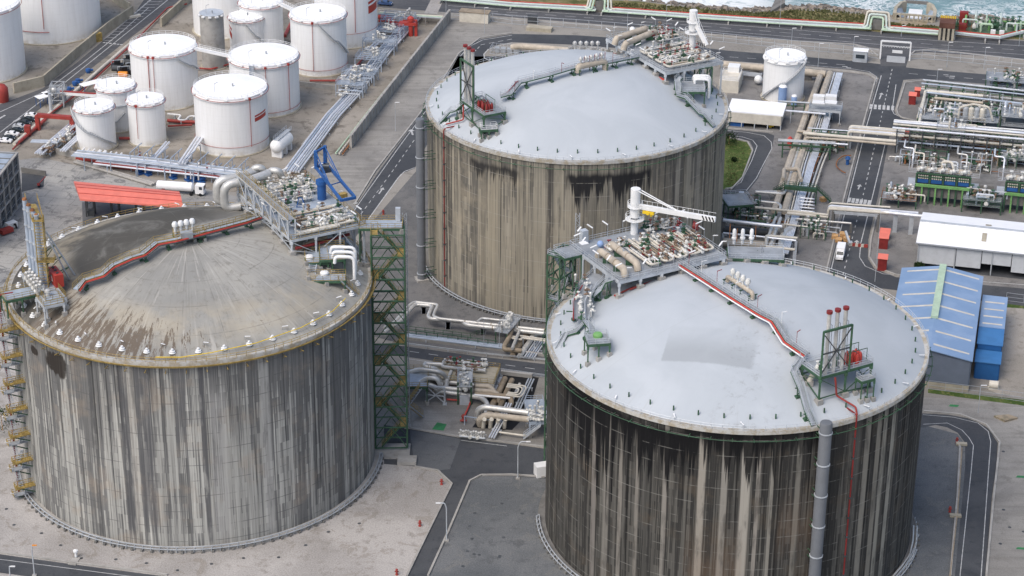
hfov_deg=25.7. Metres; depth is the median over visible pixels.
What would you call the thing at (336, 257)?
elbow pipe
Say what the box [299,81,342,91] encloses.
bund wall
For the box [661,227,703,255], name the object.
valve skid
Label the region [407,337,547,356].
channel wall
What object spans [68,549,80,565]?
vent post
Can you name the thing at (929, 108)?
pipe run
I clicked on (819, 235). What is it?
pipework skid
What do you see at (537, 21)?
perimeter fence
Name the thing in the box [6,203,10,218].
window
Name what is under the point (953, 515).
culvert slab
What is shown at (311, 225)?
valve skid
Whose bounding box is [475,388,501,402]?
bent pipe
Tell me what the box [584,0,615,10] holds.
expansion loop
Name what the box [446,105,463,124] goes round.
fire pipe
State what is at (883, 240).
fire cabinet
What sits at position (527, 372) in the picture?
guard rail
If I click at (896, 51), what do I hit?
sign board
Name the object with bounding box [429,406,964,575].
dark pad
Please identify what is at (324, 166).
blue crane
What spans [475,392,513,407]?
bent pipe
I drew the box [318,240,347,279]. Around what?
access platform
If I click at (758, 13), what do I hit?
scrub
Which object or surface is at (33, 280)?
valve cluster
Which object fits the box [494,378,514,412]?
pit pipe
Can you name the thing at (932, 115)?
process unit
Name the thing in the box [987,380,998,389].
cable drum
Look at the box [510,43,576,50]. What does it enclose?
insulated pipe
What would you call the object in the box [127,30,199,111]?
storage tank
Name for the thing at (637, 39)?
insulated pipe
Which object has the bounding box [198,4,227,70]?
concrete silo
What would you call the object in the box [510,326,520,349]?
expansion pipe
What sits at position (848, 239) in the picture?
loader arm
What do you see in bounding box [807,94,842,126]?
service platform
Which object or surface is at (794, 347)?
roof walkway
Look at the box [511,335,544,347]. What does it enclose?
pipe run
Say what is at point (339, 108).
pipe run
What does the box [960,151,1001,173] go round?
pipework skid
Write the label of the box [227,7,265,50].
storage tank
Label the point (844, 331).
vent stack
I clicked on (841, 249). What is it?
box truck
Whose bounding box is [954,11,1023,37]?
valve station
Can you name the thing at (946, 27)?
intake house
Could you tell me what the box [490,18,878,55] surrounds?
kerb
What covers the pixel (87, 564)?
kerb
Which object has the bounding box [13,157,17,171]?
window
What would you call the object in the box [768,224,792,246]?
pipe run
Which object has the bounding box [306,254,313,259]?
hatch
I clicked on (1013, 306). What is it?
grass strip
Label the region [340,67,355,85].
pipe run
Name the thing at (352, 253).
elbow pipe
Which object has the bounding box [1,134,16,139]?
parked car
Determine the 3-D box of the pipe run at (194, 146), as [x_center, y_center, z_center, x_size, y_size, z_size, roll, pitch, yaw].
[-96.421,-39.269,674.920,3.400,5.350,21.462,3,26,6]
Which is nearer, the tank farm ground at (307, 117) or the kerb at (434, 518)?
the kerb at (434, 518)
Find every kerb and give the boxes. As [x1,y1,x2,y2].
[0,551,167,575]
[354,76,447,204]
[406,465,452,575]
[407,343,544,360]
[411,427,543,447]
[427,473,544,575]
[442,32,511,79]
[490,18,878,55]
[728,127,772,132]
[730,138,752,189]
[805,67,875,271]
[868,197,899,275]
[896,80,984,113]
[896,113,916,120]
[911,49,1022,59]
[924,410,1000,575]
[949,441,960,575]
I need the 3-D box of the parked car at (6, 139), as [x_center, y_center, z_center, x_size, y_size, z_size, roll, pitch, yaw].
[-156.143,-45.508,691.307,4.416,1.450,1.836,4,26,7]
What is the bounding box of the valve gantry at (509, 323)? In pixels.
[494,311,519,342]
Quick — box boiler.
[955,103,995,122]
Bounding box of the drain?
[949,447,962,575]
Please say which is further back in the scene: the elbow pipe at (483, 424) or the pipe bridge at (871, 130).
the pipe bridge at (871, 130)
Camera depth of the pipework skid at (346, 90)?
728.57 m
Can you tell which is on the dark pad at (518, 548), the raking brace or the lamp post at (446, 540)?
the lamp post at (446, 540)
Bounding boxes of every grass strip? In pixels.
[928,388,1023,405]
[1007,304,1023,307]
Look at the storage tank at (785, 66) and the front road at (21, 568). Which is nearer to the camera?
the front road at (21, 568)
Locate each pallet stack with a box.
[831,233,837,239]
[835,237,841,242]
[839,231,845,239]
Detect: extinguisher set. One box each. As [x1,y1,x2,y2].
[477,99,484,108]
[481,101,488,110]
[485,102,492,111]
[845,350,852,364]
[852,350,858,363]
[854,348,861,361]
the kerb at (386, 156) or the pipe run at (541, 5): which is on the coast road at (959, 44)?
the pipe run at (541, 5)
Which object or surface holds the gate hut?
on the ground at (826, 50)
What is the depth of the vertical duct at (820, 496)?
446.30 m
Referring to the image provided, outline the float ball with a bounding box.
[597,240,603,246]
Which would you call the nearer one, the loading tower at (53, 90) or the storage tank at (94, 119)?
the storage tank at (94, 119)
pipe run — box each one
[34,124,75,156]
[60,135,77,151]
[71,150,246,183]
[73,159,155,185]
[93,159,223,182]
[153,141,169,157]
[167,113,194,123]
[178,136,202,164]
[283,18,420,172]
[335,28,444,154]
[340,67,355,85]
[362,35,385,54]
[378,11,443,25]
[407,332,501,348]
[439,0,595,14]
[488,402,511,438]
[506,383,526,396]
[510,328,544,358]
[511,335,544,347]
[514,378,533,408]
[524,341,544,359]
[600,6,871,30]
[742,71,762,79]
[755,143,800,199]
[764,216,781,245]
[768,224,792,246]
[771,71,832,214]
[784,72,837,231]
[784,72,842,253]
[784,110,825,123]
[804,131,836,206]
[880,25,938,34]
[893,525,918,575]
[916,97,947,117]
[954,29,1023,44]
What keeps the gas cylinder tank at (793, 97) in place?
on the pavement at (855, 89)
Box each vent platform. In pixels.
[171,218,206,244]
[725,224,786,266]
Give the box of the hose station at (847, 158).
[836,155,850,172]
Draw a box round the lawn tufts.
[726,140,744,185]
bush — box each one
[0,404,19,432]
[726,130,738,144]
[914,261,924,266]
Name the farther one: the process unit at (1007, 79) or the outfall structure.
the outfall structure
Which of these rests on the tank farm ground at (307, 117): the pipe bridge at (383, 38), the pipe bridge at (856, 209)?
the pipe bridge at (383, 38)
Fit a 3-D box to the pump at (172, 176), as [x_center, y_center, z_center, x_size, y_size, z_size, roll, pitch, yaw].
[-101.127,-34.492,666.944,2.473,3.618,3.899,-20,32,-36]
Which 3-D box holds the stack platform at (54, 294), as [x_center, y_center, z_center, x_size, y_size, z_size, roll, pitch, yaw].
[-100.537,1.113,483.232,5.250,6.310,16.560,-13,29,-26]
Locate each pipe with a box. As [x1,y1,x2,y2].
[0,292,19,491]
[12,3,186,149]
[12,40,132,145]
[119,137,129,139]
[167,119,194,123]
[168,124,191,126]
[198,63,228,69]
[284,23,289,36]
[295,224,339,235]
[295,233,349,249]
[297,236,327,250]
[310,56,364,81]
[329,245,356,262]
[331,250,356,273]
[333,255,355,279]
[383,301,543,331]
[383,303,543,337]
[409,367,448,385]
[417,372,443,385]
[419,376,441,390]
[419,383,439,394]
[423,361,442,368]
[439,390,466,395]
[443,126,453,286]
[443,381,456,385]
[444,386,461,391]
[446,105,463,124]
[447,399,470,418]
[467,393,489,412]
[474,394,509,398]
[474,404,527,420]
[475,383,495,389]
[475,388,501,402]
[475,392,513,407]
[476,317,503,322]
[476,412,528,426]
[481,417,485,428]
[486,376,507,424]
[488,417,493,428]
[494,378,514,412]
[494,429,525,436]
[502,327,521,352]
[502,420,506,428]
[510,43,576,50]
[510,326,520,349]
[595,248,628,276]
[606,241,641,271]
[611,26,648,45]
[620,29,657,50]
[692,74,710,93]
[693,76,710,91]
[694,78,710,97]
[719,61,825,79]
[720,238,764,248]
[721,218,783,236]
[722,232,796,253]
[723,226,767,238]
[753,200,781,219]
[753,206,829,228]
[754,184,788,199]
[764,234,798,252]
[766,245,795,263]
[782,167,802,181]
[784,223,808,235]
[785,212,829,227]
[795,218,851,232]
[797,130,816,132]
[803,131,895,142]
[806,136,895,145]
[834,377,857,414]
[841,407,857,575]
[881,210,921,234]
[904,139,913,167]
[914,145,924,165]
[917,90,982,128]
[934,97,982,103]
[957,146,967,169]
[994,148,1004,179]
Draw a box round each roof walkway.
[72,211,263,291]
[438,101,463,123]
[500,49,639,99]
[555,319,583,348]
[566,268,604,321]
[582,315,595,345]
[591,274,616,301]
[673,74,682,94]
[676,90,715,127]
[677,252,809,357]
[790,354,816,426]
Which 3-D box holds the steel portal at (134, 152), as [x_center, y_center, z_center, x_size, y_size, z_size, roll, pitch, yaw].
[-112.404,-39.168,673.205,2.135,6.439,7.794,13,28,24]
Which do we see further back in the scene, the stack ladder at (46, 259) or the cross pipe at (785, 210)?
the cross pipe at (785, 210)
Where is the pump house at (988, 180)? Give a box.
[979,174,994,193]
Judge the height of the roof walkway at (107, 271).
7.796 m
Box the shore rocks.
[624,0,1017,20]
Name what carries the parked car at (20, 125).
on the tank farm ground at (307, 117)
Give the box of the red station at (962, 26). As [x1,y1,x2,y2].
[955,10,972,30]
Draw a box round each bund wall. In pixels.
[13,6,133,93]
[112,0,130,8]
[160,0,191,26]
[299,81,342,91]
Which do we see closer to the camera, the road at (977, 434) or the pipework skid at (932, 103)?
the road at (977, 434)
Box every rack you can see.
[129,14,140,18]
[778,100,808,114]
[778,139,835,159]
[807,127,847,148]
[892,120,1023,162]
[894,119,1023,145]
[921,79,1023,105]
[926,92,1021,115]
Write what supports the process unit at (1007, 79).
on the pavement at (902, 250)
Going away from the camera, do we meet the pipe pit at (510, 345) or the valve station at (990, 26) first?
the pipe pit at (510, 345)
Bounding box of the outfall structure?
[892,0,936,22]
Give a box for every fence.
[407,326,483,338]
[407,329,497,343]
[457,13,639,31]
[640,24,877,58]
[910,50,1023,67]
[928,380,1023,401]
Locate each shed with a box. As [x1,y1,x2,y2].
[459,8,490,23]
[728,98,786,130]
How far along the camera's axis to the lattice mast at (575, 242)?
496.48 m
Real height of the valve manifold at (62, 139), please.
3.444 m
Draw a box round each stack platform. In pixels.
[22,265,68,322]
[458,58,507,138]
[798,324,872,405]
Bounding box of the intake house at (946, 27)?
[938,15,955,40]
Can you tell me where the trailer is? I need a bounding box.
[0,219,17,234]
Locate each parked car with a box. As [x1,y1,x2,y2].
[0,137,12,143]
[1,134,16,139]
[4,130,19,135]
[9,127,23,132]
[12,123,25,127]
[16,119,31,124]
[21,116,34,121]
[24,112,36,116]
[378,0,392,5]
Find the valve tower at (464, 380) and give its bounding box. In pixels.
[455,361,477,404]
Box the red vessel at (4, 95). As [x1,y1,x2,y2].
[0,83,8,102]
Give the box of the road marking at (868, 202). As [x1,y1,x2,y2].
[0,0,1023,575]
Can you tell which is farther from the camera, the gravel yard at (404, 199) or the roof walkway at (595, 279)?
the gravel yard at (404, 199)
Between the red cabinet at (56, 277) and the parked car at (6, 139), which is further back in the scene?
the parked car at (6, 139)
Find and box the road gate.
[879,40,911,62]
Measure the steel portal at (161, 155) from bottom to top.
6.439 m
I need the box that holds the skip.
[729,122,743,126]
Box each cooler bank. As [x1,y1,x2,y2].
[907,160,980,207]
[997,168,1023,213]
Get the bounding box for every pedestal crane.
[625,187,715,234]
[685,9,707,48]
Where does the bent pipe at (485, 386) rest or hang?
attached to the process deck at (491, 375)
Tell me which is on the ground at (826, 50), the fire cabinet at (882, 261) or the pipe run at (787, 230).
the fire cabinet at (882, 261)
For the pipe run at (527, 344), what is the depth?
568.70 m
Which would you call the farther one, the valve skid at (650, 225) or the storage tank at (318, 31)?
the storage tank at (318, 31)
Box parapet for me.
[21,167,45,175]
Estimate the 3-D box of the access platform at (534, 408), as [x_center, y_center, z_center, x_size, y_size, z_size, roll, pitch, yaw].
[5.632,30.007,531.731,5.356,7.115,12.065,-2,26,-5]
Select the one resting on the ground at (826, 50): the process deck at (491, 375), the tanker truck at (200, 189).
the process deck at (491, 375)
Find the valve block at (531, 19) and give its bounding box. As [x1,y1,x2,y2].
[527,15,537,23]
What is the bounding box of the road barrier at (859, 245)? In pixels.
[849,243,867,247]
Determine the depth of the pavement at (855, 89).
684.34 m
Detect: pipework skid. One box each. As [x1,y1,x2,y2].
[335,64,378,98]
[722,193,766,214]
[734,207,788,228]
[800,216,840,239]
[808,136,843,153]
[888,149,938,166]
[909,128,953,150]
[913,149,950,167]
[925,94,973,112]
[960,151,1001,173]
[961,132,1002,152]
[965,91,1009,109]
[974,128,1021,153]
[977,148,1023,169]
[997,102,1021,121]
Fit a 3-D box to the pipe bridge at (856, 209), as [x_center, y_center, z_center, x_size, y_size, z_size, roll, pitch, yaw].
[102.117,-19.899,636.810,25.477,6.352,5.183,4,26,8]
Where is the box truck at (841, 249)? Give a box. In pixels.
[836,242,845,259]
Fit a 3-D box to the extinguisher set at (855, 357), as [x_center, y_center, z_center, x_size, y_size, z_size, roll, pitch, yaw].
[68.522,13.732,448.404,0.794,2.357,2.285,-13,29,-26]
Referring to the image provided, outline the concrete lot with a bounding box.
[0,157,249,308]
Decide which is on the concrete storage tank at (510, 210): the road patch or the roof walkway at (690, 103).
the roof walkway at (690, 103)
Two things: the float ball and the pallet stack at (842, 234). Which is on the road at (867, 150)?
the pallet stack at (842, 234)
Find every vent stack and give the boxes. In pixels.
[22,197,31,271]
[26,203,35,273]
[30,208,38,276]
[33,213,44,283]
[463,44,476,100]
[467,46,479,103]
[470,48,482,105]
[815,309,832,374]
[823,307,840,372]
[836,305,849,369]
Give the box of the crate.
[819,196,826,201]
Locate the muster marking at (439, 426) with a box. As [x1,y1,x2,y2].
[433,422,446,430]
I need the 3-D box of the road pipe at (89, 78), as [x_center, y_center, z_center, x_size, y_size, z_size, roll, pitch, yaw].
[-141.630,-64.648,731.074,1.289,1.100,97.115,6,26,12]
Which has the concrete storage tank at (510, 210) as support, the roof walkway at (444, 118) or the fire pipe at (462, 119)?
the roof walkway at (444, 118)
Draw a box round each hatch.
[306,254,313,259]
[320,270,328,275]
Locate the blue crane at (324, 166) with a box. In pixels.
[314,145,355,201]
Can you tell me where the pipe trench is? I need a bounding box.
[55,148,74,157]
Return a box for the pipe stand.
[425,385,446,404]
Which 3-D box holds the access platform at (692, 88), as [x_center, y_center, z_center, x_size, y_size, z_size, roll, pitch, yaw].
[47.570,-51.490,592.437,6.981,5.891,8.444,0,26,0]
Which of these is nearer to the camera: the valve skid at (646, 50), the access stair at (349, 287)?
the access stair at (349, 287)
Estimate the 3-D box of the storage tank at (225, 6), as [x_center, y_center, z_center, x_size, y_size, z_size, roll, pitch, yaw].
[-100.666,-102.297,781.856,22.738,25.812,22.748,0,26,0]
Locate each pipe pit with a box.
[473,375,538,429]
[508,333,547,357]
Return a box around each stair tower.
[370,221,407,448]
[544,244,575,460]
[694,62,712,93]
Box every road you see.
[0,0,178,137]
[0,554,157,575]
[343,56,504,240]
[375,343,547,376]
[377,0,1023,58]
[384,425,545,575]
[448,34,880,77]
[723,129,773,193]
[830,66,905,267]
[903,67,985,83]
[921,413,997,575]
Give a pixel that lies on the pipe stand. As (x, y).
(444, 396)
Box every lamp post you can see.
[31,545,36,575]
[436,502,448,541]
[516,441,530,479]
[875,211,885,277]
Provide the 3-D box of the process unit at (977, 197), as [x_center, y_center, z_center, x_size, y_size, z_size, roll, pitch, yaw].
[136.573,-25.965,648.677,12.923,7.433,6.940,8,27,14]
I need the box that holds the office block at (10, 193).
[0,151,21,228]
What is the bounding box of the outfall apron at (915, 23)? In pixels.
[899,21,927,26]
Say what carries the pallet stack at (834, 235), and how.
on the pavement at (855, 89)
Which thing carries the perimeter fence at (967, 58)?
on the ground at (826, 50)
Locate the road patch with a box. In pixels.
[410,430,460,469]
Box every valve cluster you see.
[24,268,43,293]
[458,429,485,439]
[573,273,595,320]
[805,215,822,231]
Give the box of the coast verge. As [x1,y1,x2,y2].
[462,0,1023,39]
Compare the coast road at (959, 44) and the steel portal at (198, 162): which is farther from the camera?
the coast road at (959, 44)
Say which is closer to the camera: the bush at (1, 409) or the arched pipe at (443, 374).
the bush at (1, 409)
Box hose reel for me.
[692,221,699,230]
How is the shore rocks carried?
on the shore slope
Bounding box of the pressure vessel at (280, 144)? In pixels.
[270,125,292,157]
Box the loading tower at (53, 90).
[48,81,95,113]
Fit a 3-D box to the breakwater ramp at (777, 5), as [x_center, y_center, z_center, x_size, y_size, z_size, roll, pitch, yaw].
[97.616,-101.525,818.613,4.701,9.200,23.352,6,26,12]
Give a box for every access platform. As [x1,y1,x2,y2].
[0,282,38,323]
[35,285,67,329]
[302,246,330,270]
[305,267,347,293]
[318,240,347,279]
[358,215,404,266]
[403,365,429,405]
[478,121,498,142]
[523,395,546,438]
[551,241,581,299]
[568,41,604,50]
[582,329,611,366]
[681,77,705,107]
[852,368,875,404]
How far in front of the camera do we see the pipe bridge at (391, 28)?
776.27 m
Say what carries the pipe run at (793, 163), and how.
on the pavement at (855, 89)
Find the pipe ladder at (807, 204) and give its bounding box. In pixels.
[799,197,814,211]
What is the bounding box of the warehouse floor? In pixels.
[924,249,1023,278]
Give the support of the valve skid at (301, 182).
on the process deck at (329, 200)
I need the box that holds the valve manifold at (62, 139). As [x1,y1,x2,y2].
[30,126,75,154]
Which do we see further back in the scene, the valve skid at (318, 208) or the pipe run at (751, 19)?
the pipe run at (751, 19)
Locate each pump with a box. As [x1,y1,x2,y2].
[72,81,79,85]
[85,68,92,73]
[135,163,143,175]
[144,164,152,176]
[168,167,177,179]
[184,169,191,181]
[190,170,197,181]
[197,171,205,182]
[805,373,814,386]
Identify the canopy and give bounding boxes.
[34,94,53,107]
[41,91,59,103]
[74,181,182,217]
[79,78,100,91]
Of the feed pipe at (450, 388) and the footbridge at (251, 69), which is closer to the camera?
the feed pipe at (450, 388)
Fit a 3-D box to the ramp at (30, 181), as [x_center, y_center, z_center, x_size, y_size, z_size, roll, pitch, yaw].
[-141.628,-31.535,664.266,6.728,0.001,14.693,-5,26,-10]
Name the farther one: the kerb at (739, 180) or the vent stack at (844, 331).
the kerb at (739, 180)
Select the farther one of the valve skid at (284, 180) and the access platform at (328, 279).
the valve skid at (284, 180)
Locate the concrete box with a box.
[526,24,552,32]
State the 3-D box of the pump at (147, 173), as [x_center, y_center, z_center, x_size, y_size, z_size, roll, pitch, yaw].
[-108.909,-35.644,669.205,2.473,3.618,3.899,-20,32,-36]
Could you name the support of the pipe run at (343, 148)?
on the tank farm ground at (307, 117)
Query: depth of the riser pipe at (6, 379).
490.06 m
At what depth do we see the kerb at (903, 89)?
738.41 m
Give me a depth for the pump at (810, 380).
447.74 m
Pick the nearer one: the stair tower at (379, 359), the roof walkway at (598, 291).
the roof walkway at (598, 291)
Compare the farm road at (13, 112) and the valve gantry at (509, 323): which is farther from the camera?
the farm road at (13, 112)
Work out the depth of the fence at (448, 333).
575.26 m
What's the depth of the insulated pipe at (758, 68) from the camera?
747.91 m
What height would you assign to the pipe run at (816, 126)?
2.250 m
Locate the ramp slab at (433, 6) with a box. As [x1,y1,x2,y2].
[424,0,442,13]
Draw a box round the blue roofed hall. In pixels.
[895,264,983,391]
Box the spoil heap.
[994,414,1017,421]
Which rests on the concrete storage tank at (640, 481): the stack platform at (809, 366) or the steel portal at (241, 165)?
the stack platform at (809, 366)
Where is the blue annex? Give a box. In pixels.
[974,295,1007,380]
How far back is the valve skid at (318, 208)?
505.37 m
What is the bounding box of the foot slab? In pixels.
[381,443,416,465]
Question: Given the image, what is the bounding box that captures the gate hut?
[853,47,868,62]
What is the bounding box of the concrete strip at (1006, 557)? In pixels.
[922,397,1023,575]
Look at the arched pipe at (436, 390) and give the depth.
541.95 m
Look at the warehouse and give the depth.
611.90 m
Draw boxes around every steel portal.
[129,143,141,171]
[143,145,154,171]
[156,146,168,172]
[170,148,181,168]
[182,150,195,177]
[196,152,208,176]
[206,154,221,182]
[224,155,235,174]
[235,157,248,170]
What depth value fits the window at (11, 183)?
640.03 m
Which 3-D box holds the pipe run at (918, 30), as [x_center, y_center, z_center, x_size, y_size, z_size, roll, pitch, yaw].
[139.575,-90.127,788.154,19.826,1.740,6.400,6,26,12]
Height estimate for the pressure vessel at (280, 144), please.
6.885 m
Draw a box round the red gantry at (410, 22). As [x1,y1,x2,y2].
[378,15,417,36]
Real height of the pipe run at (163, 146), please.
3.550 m
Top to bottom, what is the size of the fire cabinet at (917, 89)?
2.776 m
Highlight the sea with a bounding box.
[643,0,1023,20]
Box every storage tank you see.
[0,0,27,82]
[2,202,383,553]
[20,0,102,45]
[70,94,118,151]
[94,74,136,133]
[125,88,168,147]
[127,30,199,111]
[191,70,270,157]
[192,0,238,39]
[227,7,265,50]
[227,39,301,118]
[237,0,283,43]
[288,0,348,77]
[314,0,377,49]
[422,48,731,323]
[535,254,932,575]
[760,45,806,104]
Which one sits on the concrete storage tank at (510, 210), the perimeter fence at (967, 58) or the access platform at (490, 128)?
the access platform at (490, 128)
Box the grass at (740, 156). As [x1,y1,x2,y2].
[723,139,750,188]
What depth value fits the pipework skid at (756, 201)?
645.78 m
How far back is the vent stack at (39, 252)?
477.98 m
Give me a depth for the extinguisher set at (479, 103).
575.12 m
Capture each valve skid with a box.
[248,170,306,190]
[255,175,314,195]
[258,183,316,201]
[272,196,293,210]
[281,199,343,220]
[289,206,350,226]
[292,191,313,203]
[294,213,357,232]
[441,356,487,372]
[490,43,521,55]
[604,236,626,251]
[617,236,660,266]
[632,232,674,262]
[640,39,687,54]
[640,215,663,231]
[641,21,665,31]
[647,43,698,58]
[647,231,688,258]
[648,25,669,37]
[653,48,707,62]
[655,28,682,42]
[660,217,681,231]
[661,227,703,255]
[663,51,714,68]
[675,223,713,251]
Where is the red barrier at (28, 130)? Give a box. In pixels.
[18,118,46,141]
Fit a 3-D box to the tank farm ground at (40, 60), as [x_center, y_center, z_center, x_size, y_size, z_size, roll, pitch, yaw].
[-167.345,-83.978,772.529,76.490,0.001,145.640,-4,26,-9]
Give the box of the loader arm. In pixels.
[844,230,852,244]
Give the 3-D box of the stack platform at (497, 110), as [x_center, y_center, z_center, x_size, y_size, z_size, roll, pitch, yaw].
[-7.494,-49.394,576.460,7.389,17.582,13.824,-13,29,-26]
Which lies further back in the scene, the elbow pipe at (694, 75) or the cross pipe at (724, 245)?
the cross pipe at (724, 245)
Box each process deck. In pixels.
[237,172,368,267]
[425,357,502,393]
[566,217,727,298]
[604,24,723,97]
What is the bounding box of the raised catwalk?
[236,168,296,238]
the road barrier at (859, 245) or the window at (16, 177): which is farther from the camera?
the window at (16, 177)
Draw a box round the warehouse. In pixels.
[916,212,1023,275]
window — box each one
[0,193,3,208]
[1,210,5,224]
[3,170,7,184]
[4,186,8,201]
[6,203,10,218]
[8,163,12,178]
[10,180,13,194]
[11,196,15,211]
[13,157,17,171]
[15,173,18,188]
[16,190,20,204]
[856,54,864,58]
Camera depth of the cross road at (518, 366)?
564.36 m
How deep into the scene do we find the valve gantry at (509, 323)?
570.93 m
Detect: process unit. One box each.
[880,181,925,209]
[916,105,969,128]
[934,114,977,152]
[942,101,999,132]
[961,184,1007,215]
[984,67,1023,95]
[999,101,1023,127]
[999,144,1023,166]
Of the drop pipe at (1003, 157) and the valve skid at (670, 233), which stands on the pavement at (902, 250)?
the drop pipe at (1003, 157)
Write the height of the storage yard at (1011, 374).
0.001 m
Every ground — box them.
[0,0,438,191]
[0,0,1023,575]
[3,0,135,88]
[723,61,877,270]
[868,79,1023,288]
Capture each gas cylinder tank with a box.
[778,84,786,100]
[791,94,796,104]
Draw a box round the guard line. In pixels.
[155,298,345,357]
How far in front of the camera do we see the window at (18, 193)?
646.78 m
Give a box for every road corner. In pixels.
[827,247,1023,305]
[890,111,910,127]
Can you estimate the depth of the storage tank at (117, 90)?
696.38 m
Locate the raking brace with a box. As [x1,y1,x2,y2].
[43,231,75,283]
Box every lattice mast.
[402,213,410,428]
[575,213,579,288]
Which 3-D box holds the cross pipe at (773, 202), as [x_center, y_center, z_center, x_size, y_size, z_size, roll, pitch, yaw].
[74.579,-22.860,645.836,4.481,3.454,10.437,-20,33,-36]
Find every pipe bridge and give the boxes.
[335,73,366,97]
[341,64,378,85]
[354,46,386,71]
[362,30,397,55]
[376,19,404,42]
[380,7,416,30]
[827,202,917,231]
[846,125,904,152]
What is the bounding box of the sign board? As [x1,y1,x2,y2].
[892,50,902,53]
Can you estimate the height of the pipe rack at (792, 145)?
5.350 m
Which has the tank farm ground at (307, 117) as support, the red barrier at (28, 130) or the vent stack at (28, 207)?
the red barrier at (28, 130)
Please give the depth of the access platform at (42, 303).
475.96 m
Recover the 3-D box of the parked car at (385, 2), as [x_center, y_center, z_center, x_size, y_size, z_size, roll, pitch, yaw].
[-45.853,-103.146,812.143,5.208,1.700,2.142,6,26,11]
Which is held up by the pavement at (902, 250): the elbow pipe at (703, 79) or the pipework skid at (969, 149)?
the pipework skid at (969, 149)
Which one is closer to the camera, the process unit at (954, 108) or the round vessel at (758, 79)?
the process unit at (954, 108)
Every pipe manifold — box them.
[575,52,608,75]
[723,268,757,300]
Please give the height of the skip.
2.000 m
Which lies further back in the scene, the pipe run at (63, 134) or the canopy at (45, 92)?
the canopy at (45, 92)
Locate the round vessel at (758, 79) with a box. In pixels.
[754,75,762,83]
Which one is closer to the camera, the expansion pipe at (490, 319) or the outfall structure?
the expansion pipe at (490, 319)
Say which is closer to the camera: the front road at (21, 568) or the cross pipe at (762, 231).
the front road at (21, 568)
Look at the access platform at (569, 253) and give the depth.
490.83 m
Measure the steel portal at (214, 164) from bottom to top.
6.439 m
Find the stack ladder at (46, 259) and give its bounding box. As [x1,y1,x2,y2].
[24,193,55,287]
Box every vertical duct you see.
[414,117,436,282]
[807,419,832,575]
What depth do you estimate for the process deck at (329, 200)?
505.38 m
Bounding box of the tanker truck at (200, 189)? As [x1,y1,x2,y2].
[156,180,205,195]
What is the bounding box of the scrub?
[606,2,937,28]
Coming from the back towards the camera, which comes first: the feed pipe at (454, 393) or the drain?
the feed pipe at (454, 393)
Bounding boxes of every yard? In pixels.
[303,18,511,210]
[360,158,722,355]
[979,307,1023,396]
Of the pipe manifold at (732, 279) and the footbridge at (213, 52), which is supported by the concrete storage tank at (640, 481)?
the pipe manifold at (732, 279)
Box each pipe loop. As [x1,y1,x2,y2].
[213,168,259,204]
[220,169,271,210]
[251,164,265,171]
[265,167,284,179]
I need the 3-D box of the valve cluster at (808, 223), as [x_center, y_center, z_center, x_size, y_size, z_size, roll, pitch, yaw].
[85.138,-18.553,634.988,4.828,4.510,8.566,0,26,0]
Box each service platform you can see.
[722,189,753,225]
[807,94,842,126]
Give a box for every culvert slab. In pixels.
[950,513,961,517]
[956,442,966,445]
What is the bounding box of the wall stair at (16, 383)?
[0,311,35,497]
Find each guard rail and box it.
[409,343,544,360]
[501,368,544,375]
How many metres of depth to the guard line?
468.37 m
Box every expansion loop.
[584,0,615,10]
[860,10,893,29]
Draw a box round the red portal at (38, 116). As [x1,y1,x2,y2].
[35,113,74,132]
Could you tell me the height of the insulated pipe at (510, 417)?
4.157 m
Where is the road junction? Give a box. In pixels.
[864,42,925,65]
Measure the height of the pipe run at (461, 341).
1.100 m
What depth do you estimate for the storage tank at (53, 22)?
770.06 m
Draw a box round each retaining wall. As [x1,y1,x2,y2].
[349,9,450,148]
[379,10,444,20]
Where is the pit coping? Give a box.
[500,370,532,377]
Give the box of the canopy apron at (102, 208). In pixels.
[82,201,166,225]
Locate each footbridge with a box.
[192,43,230,57]
[249,66,253,75]
[278,0,295,10]
[773,181,830,204]
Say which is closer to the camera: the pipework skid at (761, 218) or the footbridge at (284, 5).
the pipework skid at (761, 218)
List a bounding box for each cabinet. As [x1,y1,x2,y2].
[47,265,63,287]
[93,32,102,42]
[395,207,400,221]
[534,461,545,477]
[578,228,588,244]
[877,253,888,270]
[879,233,889,249]
[880,227,890,240]
[908,92,916,104]
[914,87,920,96]
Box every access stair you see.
[338,274,358,296]
[408,382,423,417]
[523,421,540,438]
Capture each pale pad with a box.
[0,326,449,575]
[410,389,543,445]
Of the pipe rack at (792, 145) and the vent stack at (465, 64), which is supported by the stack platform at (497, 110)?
the vent stack at (465, 64)
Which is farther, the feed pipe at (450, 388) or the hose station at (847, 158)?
the hose station at (847, 158)
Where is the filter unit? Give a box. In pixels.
[719,63,742,93]

